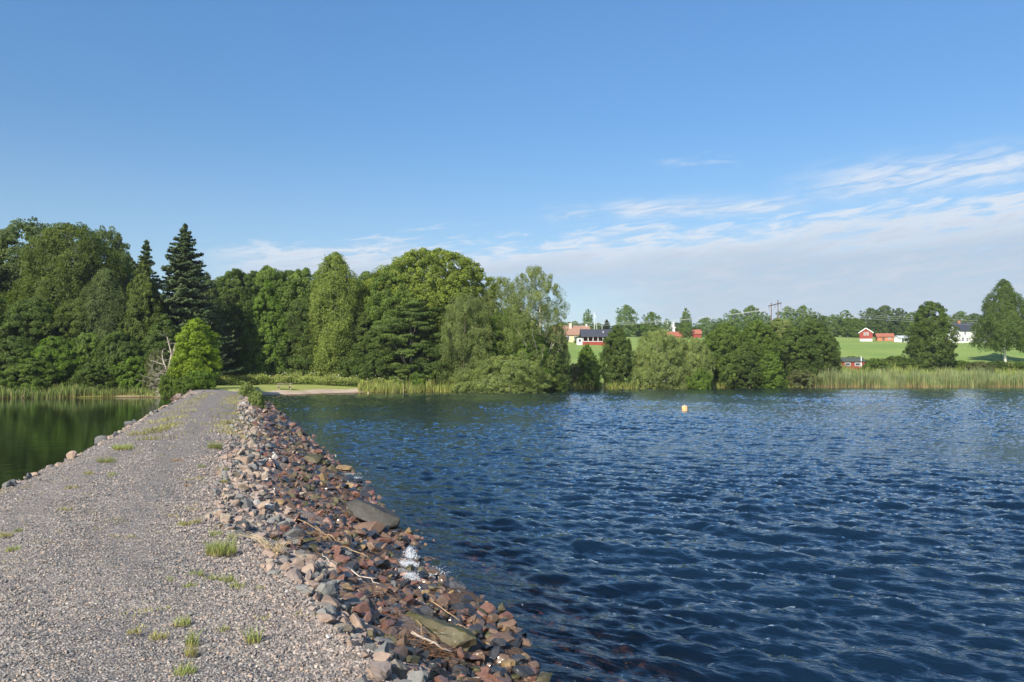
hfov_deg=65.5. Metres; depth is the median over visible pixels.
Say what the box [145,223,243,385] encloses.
spruce tree
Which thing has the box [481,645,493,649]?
rock
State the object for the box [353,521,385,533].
boulder
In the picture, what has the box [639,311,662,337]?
broadleaf tree
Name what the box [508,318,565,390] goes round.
alder tree
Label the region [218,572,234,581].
grass tuft
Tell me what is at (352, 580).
rock
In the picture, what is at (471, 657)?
rock
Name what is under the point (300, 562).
rock
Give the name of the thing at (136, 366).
bush
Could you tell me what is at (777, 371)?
alder tree
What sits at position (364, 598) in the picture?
rock
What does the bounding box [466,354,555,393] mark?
willow shrub
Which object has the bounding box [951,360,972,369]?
bush
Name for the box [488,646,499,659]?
rock
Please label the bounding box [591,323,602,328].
broadleaf tree
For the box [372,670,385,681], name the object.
rock
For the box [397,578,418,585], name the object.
boulder
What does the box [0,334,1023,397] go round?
ground
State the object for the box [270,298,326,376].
alder tree
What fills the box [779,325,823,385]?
alder tree
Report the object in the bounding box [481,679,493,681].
rock
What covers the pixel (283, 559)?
rock
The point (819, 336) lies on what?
alder tree
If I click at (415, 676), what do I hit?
rock
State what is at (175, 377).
maple tree
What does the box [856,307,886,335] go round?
broadleaf tree
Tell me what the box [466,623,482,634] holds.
rock
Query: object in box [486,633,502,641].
rock
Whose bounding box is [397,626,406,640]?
rock
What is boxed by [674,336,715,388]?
willow shrub
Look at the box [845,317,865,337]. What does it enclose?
broadleaf tree
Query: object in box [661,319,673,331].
broadleaf tree
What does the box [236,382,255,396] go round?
willow shrub
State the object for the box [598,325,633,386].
alder tree
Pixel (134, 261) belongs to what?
aspen tree
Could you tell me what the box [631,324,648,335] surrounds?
birch tree
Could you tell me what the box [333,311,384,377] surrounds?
alder tree
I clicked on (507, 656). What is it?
rock
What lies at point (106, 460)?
grass tuft
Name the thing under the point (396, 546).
rock
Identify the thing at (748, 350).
alder tree
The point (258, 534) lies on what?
rock
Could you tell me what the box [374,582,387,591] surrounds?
rock
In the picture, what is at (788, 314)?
broadleaf tree
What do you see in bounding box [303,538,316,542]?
rock
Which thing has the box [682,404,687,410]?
buoy
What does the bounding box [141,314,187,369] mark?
alder tree
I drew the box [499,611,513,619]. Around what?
rock
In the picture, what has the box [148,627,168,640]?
grass tuft
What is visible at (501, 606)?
boulder
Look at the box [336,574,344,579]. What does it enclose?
rock
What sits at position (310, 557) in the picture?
rock
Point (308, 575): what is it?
rock
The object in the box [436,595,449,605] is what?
rock
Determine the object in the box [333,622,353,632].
rock
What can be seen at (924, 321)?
alder tree
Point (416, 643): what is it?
rock
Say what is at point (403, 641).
rock
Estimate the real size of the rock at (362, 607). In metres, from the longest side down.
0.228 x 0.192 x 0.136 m
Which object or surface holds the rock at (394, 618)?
on the gravel path
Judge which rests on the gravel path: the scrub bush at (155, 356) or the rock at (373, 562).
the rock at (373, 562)
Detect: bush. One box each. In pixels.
[0,340,40,390]
[0,358,67,392]
[22,336,83,388]
[63,362,126,390]
[67,332,104,387]
[92,331,145,388]
[109,356,152,391]
[142,349,170,391]
[159,370,179,397]
[174,375,195,392]
[184,370,216,389]
[409,369,425,388]
[568,363,584,385]
[685,367,712,389]
[784,368,822,387]
[860,358,894,371]
[881,356,909,368]
[901,358,925,370]
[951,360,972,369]
[964,361,995,372]
[987,361,1012,368]
[1005,361,1023,370]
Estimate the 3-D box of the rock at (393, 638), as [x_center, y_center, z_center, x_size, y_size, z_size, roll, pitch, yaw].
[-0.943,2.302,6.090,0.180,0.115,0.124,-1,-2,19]
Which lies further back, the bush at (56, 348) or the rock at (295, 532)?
the bush at (56, 348)
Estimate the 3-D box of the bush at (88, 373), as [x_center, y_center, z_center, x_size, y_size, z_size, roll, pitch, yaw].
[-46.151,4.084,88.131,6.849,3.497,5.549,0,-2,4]
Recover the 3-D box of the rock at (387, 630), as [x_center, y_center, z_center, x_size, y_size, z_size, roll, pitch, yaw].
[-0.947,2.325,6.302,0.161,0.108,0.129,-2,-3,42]
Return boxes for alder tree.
[0,297,71,356]
[0,299,22,349]
[40,297,117,351]
[115,260,173,363]
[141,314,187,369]
[208,268,265,374]
[224,270,257,341]
[231,280,297,377]
[236,265,295,367]
[266,267,331,369]
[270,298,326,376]
[275,270,294,280]
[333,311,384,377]
[340,270,376,358]
[349,324,411,383]
[359,263,425,371]
[418,338,475,386]
[456,330,513,378]
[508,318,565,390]
[541,341,571,391]
[576,343,601,387]
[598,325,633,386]
[700,330,727,379]
[702,322,749,386]
[725,340,765,387]
[736,320,784,384]
[753,342,789,387]
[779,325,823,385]
[800,321,840,375]
[816,333,841,373]
[899,300,963,371]
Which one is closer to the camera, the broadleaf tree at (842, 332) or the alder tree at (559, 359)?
the alder tree at (559, 359)
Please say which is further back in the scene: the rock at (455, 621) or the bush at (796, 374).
the bush at (796, 374)
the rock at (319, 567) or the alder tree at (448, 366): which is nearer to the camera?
the rock at (319, 567)
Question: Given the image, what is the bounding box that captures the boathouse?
[840,356,865,370]
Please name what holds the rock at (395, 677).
on the gravel path
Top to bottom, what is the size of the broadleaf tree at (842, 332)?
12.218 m
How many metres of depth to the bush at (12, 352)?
87.37 m
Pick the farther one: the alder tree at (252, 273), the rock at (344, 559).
the alder tree at (252, 273)
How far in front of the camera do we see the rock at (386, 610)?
7.08 m
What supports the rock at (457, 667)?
on the gravel path
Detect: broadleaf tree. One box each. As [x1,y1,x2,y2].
[571,321,579,325]
[582,309,593,328]
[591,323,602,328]
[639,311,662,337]
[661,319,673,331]
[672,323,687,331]
[677,308,691,337]
[695,317,714,335]
[714,318,723,332]
[721,308,748,333]
[741,305,761,334]
[759,312,770,324]
[775,306,803,326]
[794,305,812,329]
[812,312,826,334]
[824,314,842,336]
[834,310,859,336]
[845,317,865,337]
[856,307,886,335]
[868,305,901,334]
[888,308,911,335]
[895,312,921,335]
[938,315,957,326]
[953,311,973,322]
[964,313,984,332]
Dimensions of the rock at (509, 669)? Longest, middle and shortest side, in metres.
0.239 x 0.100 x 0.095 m
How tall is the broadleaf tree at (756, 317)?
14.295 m
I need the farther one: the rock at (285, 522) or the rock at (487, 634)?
the rock at (285, 522)
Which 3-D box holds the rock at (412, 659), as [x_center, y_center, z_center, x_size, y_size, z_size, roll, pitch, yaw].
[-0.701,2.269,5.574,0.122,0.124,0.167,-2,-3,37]
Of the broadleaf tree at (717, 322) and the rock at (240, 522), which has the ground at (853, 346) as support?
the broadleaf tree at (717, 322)
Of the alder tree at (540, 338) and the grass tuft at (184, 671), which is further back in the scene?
the alder tree at (540, 338)
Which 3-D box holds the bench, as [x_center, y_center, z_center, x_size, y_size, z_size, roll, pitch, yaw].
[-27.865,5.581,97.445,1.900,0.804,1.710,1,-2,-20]
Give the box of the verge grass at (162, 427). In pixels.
[0,392,317,642]
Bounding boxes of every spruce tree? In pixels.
[127,239,163,317]
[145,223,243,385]
[601,320,611,328]
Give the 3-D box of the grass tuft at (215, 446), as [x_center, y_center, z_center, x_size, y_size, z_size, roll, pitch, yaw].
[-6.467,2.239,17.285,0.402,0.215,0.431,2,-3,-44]
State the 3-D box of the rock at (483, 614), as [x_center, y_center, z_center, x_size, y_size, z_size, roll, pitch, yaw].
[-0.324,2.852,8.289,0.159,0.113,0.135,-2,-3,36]
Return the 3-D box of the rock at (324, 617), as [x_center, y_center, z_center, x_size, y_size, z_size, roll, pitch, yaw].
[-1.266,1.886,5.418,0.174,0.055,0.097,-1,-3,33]
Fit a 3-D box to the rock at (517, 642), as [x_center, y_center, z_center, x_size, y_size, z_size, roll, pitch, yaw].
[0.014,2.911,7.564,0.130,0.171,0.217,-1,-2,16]
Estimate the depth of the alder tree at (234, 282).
121.84 m
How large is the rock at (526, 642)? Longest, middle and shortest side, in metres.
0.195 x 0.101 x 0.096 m
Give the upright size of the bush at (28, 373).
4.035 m
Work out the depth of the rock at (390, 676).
4.43 m
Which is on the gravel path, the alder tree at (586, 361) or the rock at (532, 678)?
the rock at (532, 678)
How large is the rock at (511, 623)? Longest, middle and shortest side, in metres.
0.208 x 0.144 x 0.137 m
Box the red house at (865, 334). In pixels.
[859,328,873,341]
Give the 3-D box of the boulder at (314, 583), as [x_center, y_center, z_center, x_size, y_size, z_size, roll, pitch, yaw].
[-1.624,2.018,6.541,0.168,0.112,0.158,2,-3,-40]
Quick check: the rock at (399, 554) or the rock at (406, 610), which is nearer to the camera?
the rock at (406, 610)
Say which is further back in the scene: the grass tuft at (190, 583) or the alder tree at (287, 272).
the alder tree at (287, 272)
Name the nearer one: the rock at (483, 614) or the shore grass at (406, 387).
the rock at (483, 614)
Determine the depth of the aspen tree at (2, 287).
114.54 m
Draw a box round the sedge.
[0,382,172,397]
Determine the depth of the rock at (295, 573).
6.52 m
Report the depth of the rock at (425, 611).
7.58 m
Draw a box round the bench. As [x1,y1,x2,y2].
[276,383,292,389]
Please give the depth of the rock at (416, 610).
7.55 m
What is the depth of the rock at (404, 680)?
4.27 m
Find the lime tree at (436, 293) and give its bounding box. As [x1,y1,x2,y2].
[357,247,502,362]
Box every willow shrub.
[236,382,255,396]
[247,390,265,408]
[446,369,491,392]
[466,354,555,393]
[630,328,696,389]
[656,336,697,387]
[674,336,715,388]
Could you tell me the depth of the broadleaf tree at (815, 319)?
349.46 m
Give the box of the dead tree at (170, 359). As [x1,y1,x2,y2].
[140,332,175,397]
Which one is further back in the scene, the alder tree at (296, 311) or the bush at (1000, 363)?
the bush at (1000, 363)
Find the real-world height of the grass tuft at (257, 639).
0.133 m
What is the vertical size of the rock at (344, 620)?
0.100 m
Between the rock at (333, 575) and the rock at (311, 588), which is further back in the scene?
the rock at (333, 575)
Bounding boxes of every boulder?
[94,435,106,442]
[302,454,323,464]
[305,580,319,588]
[314,601,336,608]
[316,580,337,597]
[336,465,352,470]
[345,499,399,528]
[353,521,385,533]
[360,491,371,496]
[391,659,408,679]
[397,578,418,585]
[406,611,476,650]
[445,579,467,588]
[447,603,475,614]
[480,602,495,614]
[498,602,505,610]
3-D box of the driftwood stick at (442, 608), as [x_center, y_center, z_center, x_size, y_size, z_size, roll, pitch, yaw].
[-0.673,2.644,7.827,0.027,0.078,0.561,2,-3,-36]
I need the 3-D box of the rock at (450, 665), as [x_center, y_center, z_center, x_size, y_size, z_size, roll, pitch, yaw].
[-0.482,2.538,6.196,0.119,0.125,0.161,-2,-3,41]
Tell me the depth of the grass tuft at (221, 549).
7.22 m
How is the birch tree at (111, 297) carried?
on the ground at (853, 346)
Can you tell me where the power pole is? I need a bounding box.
[769,300,781,320]
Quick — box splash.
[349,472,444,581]
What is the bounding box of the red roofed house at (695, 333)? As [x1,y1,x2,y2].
[687,329,701,337]
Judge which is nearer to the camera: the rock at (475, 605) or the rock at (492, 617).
the rock at (492, 617)
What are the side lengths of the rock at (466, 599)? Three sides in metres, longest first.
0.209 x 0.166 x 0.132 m
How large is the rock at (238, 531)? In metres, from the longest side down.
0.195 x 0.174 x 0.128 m
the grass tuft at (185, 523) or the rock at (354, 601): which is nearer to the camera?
the rock at (354, 601)
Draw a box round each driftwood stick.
[411,631,451,651]
[429,600,459,620]
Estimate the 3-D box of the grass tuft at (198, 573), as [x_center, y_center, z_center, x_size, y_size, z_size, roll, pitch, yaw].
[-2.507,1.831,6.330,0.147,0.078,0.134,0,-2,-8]
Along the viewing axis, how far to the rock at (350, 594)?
6.94 m
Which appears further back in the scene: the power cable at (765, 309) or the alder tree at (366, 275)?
the power cable at (765, 309)
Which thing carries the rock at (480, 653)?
on the gravel path
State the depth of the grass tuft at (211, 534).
7.98 m
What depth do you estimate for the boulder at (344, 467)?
21.29 m
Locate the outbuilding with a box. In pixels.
[874,333,894,340]
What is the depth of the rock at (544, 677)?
6.71 m
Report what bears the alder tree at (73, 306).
on the ground at (853, 346)
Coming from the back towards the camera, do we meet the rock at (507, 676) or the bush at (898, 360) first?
the bush at (898, 360)
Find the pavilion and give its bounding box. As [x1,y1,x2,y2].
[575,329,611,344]
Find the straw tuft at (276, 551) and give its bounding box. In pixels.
[237,533,297,554]
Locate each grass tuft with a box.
[0,531,14,537]
[4,545,20,551]
[64,484,78,488]
[96,457,116,462]
[111,442,133,449]
[127,625,141,634]
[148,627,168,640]
[166,657,197,676]
[171,614,192,626]
[177,520,193,525]
[181,581,196,586]
[181,623,200,646]
[182,641,199,657]
[189,568,203,576]
[200,535,237,555]
[201,572,217,579]
[207,441,222,449]
[208,529,223,536]
[217,624,230,631]
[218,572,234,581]
[228,579,246,588]
[238,623,266,643]
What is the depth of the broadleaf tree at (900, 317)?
370.93 m
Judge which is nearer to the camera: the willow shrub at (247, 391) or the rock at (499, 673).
the rock at (499, 673)
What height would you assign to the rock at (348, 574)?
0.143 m
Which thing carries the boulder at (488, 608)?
on the gravel path
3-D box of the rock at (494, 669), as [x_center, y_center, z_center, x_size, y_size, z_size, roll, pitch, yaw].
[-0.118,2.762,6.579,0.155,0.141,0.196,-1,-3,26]
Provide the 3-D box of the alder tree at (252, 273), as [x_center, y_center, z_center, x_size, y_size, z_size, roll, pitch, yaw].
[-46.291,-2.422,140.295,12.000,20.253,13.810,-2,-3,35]
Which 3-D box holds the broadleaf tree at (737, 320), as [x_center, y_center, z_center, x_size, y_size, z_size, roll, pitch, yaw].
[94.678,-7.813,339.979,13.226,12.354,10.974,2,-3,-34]
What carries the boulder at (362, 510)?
on the gravel path
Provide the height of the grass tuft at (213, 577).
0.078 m
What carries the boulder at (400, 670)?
on the gravel path
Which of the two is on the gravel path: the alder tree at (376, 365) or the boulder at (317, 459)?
the boulder at (317, 459)
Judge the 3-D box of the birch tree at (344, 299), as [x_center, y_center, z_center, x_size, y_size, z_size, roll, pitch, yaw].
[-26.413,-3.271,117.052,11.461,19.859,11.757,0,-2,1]
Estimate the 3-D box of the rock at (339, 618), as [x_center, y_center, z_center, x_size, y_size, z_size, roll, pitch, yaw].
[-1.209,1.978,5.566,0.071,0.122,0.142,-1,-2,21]
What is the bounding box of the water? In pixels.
[0,387,1023,681]
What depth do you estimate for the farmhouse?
316.74 m
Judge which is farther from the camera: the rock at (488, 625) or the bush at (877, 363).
the bush at (877, 363)
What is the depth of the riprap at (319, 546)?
11.27 m
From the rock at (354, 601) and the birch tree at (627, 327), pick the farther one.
the birch tree at (627, 327)
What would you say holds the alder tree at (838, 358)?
on the ground at (853, 346)
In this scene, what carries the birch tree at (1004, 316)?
on the ground at (853, 346)
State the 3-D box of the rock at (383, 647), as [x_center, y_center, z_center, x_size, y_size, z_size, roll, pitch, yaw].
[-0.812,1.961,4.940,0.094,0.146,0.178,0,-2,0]
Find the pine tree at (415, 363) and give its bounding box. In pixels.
[366,298,451,383]
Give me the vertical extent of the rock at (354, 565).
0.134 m
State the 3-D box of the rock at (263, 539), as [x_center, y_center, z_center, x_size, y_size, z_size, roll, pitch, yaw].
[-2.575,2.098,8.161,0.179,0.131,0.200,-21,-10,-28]
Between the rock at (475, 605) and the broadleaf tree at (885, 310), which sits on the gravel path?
the rock at (475, 605)
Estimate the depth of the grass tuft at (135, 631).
4.86 m
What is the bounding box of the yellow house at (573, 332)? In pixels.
[554,323,589,341]
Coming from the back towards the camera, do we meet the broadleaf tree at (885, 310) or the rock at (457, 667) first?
the broadleaf tree at (885, 310)
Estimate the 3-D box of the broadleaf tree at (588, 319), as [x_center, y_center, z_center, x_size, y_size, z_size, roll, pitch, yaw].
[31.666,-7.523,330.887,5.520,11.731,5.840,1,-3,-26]
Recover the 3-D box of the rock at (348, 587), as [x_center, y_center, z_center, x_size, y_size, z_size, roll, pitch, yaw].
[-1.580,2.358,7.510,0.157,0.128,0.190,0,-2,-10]
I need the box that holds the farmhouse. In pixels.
[664,332,684,337]
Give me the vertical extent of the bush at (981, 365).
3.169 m
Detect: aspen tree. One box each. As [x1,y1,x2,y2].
[0,216,76,310]
[0,255,15,305]
[89,225,136,302]
[120,252,135,290]
[196,278,228,367]
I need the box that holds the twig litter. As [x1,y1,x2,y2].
[280,475,475,670]
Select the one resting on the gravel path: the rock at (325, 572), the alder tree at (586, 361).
the rock at (325, 572)
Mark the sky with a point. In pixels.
(707, 158)
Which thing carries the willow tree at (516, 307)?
on the ground at (853, 346)
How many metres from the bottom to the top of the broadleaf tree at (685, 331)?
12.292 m
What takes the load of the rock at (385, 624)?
on the gravel path
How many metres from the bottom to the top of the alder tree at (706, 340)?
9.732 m
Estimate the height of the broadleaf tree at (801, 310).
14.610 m
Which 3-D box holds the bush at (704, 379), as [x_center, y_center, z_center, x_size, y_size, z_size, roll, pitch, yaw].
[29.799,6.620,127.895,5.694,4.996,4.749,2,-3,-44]
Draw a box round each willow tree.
[435,292,498,388]
[477,276,524,342]
[489,305,529,356]
[496,266,570,369]
[546,325,571,388]
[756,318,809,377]
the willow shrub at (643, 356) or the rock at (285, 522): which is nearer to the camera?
the rock at (285, 522)
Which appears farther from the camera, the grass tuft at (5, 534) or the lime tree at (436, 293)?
the lime tree at (436, 293)
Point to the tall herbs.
(293, 378)
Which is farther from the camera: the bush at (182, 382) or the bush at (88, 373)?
the bush at (88, 373)
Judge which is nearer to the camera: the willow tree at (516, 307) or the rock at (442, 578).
the rock at (442, 578)
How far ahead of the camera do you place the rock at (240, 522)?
9.06 m
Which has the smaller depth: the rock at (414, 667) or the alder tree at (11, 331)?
the rock at (414, 667)
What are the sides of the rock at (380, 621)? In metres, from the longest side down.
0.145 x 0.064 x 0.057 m
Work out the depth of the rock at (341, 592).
6.96 m
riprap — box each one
[0,422,536,681]
[132,389,329,451]
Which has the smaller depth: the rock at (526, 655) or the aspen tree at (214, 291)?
the rock at (526, 655)
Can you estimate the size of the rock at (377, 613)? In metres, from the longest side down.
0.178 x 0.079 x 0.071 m
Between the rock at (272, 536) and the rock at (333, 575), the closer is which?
the rock at (333, 575)
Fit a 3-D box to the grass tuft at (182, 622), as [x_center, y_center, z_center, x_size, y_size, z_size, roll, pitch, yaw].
[-2.102,1.776,5.086,0.142,0.069,0.132,-2,-3,33]
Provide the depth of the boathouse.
160.52 m
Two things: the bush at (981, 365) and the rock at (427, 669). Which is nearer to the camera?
the rock at (427, 669)
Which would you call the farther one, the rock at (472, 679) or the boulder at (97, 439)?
the boulder at (97, 439)
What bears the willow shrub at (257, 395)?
on the gravel path
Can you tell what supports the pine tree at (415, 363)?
on the ground at (853, 346)
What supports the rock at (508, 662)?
on the gravel path
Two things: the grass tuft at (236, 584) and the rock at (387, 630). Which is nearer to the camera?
the grass tuft at (236, 584)
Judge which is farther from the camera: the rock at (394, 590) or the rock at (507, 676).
the rock at (394, 590)
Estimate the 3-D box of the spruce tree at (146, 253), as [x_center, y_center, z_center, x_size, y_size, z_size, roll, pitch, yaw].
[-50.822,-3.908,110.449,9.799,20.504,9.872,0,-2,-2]
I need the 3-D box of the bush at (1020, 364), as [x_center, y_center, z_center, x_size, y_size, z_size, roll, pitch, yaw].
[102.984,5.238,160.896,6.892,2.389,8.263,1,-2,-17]
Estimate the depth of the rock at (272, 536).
9.04 m
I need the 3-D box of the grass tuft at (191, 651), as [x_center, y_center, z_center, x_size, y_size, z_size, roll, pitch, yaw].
[-1.819,1.740,4.530,0.117,0.099,0.108,1,-2,-23]
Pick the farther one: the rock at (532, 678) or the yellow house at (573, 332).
the yellow house at (573, 332)
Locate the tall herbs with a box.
[215,370,505,387]
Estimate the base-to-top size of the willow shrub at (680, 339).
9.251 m
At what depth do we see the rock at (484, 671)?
6.32 m
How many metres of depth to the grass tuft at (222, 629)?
5.01 m
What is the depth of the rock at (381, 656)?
4.77 m
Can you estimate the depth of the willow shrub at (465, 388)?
106.39 m
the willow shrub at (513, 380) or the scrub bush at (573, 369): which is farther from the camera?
the scrub bush at (573, 369)
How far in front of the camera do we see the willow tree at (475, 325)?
108.57 m
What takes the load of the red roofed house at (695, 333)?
on the ground at (853, 346)
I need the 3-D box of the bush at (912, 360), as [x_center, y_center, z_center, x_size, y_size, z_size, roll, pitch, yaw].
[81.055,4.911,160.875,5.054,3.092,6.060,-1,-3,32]
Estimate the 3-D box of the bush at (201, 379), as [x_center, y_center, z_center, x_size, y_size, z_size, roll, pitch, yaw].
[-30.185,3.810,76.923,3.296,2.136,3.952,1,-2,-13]
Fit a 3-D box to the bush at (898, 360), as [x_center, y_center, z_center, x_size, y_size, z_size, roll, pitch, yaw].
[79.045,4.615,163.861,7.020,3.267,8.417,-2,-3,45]
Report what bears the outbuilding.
on the ground at (853, 346)
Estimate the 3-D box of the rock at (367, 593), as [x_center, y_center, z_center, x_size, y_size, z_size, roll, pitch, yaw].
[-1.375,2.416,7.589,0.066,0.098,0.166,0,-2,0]
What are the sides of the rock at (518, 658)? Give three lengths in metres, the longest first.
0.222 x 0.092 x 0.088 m
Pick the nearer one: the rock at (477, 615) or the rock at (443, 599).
the rock at (477, 615)
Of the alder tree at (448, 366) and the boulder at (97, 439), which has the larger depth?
the alder tree at (448, 366)
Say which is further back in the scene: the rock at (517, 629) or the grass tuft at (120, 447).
the grass tuft at (120, 447)
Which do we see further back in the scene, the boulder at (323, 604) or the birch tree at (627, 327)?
the birch tree at (627, 327)
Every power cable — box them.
[542,307,1023,325]
[561,310,970,324]
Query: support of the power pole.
on the ground at (853, 346)
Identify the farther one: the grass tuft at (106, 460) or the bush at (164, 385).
the bush at (164, 385)
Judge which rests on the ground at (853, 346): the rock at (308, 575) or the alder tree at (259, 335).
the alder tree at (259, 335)
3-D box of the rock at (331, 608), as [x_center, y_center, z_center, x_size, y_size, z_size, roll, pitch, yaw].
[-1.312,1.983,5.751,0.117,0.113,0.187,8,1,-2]
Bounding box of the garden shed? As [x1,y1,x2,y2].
[893,335,908,341]
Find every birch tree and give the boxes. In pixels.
[0,222,134,337]
[74,268,138,344]
[290,251,367,378]
[615,304,638,336]
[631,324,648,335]
[967,278,1023,361]
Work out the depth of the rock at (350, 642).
4.92 m
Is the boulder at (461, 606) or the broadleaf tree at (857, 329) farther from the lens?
the broadleaf tree at (857, 329)
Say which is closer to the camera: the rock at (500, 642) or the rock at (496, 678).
the rock at (496, 678)
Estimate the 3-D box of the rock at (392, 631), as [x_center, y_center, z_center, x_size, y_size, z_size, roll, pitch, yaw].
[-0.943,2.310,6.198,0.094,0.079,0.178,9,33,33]
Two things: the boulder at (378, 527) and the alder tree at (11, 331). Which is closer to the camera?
the boulder at (378, 527)
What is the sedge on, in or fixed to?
on the ground at (853, 346)
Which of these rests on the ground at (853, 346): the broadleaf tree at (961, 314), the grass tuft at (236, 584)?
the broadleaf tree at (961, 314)
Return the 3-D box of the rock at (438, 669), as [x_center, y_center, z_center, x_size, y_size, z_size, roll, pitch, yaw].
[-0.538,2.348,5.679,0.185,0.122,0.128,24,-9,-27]
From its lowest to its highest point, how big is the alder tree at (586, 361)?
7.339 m
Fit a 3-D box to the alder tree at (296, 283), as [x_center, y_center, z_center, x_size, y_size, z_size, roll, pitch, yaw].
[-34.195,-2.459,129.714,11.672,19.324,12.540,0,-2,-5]
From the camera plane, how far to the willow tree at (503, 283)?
119.16 m
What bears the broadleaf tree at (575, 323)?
on the ground at (853, 346)
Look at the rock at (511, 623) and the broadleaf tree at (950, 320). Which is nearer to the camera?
the rock at (511, 623)
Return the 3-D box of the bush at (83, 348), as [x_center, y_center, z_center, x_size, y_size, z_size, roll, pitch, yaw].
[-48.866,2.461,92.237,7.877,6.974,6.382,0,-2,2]
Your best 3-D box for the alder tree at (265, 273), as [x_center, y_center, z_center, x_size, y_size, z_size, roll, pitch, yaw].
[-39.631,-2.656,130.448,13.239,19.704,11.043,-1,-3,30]
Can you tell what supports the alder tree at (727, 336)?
on the ground at (853, 346)
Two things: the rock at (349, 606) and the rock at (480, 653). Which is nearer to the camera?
the rock at (349, 606)
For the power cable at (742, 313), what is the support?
attached to the power pole
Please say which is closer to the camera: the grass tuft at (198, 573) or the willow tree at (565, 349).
the grass tuft at (198, 573)
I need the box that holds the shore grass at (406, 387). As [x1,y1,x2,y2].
[357,376,807,392]
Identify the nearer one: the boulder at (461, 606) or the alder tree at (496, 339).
the boulder at (461, 606)
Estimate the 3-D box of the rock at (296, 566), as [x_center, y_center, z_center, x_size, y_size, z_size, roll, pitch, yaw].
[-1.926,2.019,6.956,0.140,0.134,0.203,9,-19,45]
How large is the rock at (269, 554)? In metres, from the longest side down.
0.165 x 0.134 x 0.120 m
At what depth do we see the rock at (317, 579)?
6.89 m
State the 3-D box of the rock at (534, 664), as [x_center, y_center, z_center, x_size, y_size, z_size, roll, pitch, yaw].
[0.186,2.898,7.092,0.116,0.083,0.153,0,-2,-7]
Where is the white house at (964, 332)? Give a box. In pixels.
[939,321,979,342]
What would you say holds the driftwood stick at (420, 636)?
on the twig litter
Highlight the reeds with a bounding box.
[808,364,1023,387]
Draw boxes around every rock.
[230,529,246,537]
[234,520,247,525]
[253,532,267,539]
[256,537,269,546]
[261,550,275,558]
[268,533,277,538]
[277,520,290,525]
[278,555,289,562]
[278,557,287,564]
[279,562,290,571]
[283,527,302,537]
[286,568,301,579]
[290,564,301,572]
[292,557,305,566]
[301,563,314,573]
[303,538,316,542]
[303,586,315,596]
[304,569,312,581]
[305,554,315,562]
[305,560,317,571]
[311,577,321,581]
[315,561,321,572]
[317,612,335,622]
[320,569,328,578]
[321,595,341,610]
[325,603,337,617]
[327,570,337,579]
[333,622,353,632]
[334,555,350,563]
[335,616,344,622]
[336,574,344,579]
[338,571,353,577]
[338,589,346,595]
[339,567,353,575]
[340,617,352,626]
[341,592,358,598]
[342,582,352,592]
[342,601,351,613]
[343,561,359,570]
[344,578,356,583]
[344,597,362,605]
[347,638,359,646]
[349,612,364,629]
[352,601,370,613]
[360,596,368,603]
[361,632,367,639]
[361,650,370,658]
[362,643,376,650]
[364,589,371,597]
[367,560,376,566]
[367,669,374,678]
[369,598,376,607]
[369,661,392,678]
[371,607,381,619]
[372,651,390,660]
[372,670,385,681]
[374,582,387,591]
[374,637,395,644]
[374,642,389,659]
[377,617,385,623]
[381,609,390,612]
[381,619,393,629]
[383,613,397,622]
[383,626,397,633]
[384,634,396,644]
[386,660,392,679]
[388,628,398,639]
[389,587,398,594]
[392,550,402,558]
[392,674,399,680]
[393,543,400,549]
[393,646,407,661]
[393,646,413,654]
[394,679,411,681]
[396,636,411,646]
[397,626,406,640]
[400,604,408,613]
[404,595,413,604]
[405,655,420,663]
[407,665,417,670]
[407,670,425,681]
[409,607,423,614]
[409,636,435,647]
[410,666,427,678]
[418,607,432,616]
[421,665,430,680]
[423,647,438,654]
[427,566,440,574]
[427,661,446,676]
[429,675,448,681]
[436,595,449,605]
[438,574,446,581]
[442,648,454,655]
[446,658,459,670]
[451,616,463,626]
[451,664,469,676]
[455,647,464,659]
[459,595,472,602]
[463,677,480,681]
[465,655,481,660]
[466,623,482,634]
[469,612,482,623]
[470,601,478,608]
[471,650,484,663]
[474,666,490,678]
[477,610,487,619]
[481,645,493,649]
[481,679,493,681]
[482,631,492,638]
[484,622,498,629]
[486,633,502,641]
[487,613,499,622]
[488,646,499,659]
[488,673,510,681]
[491,665,507,676]
[492,638,505,648]
[492,671,502,676]
[497,619,516,628]
[497,630,514,642]
[497,654,512,668]
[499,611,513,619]
[500,659,514,667]
[503,666,511,672]
[504,673,511,680]
[509,637,521,647]
[510,654,525,662]
[512,665,535,679]
[513,627,521,632]
[521,638,531,645]
[521,653,529,659]
[527,667,536,681]
[528,661,539,667]
[536,672,552,681]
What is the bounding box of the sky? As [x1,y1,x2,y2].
[0,0,1023,330]
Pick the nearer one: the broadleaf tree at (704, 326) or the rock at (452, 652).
the rock at (452, 652)
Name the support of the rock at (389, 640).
on the gravel path
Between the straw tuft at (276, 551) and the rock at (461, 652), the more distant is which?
the straw tuft at (276, 551)
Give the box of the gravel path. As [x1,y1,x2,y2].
[0,389,538,681]
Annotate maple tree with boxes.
[167,317,223,386]
[167,368,185,387]

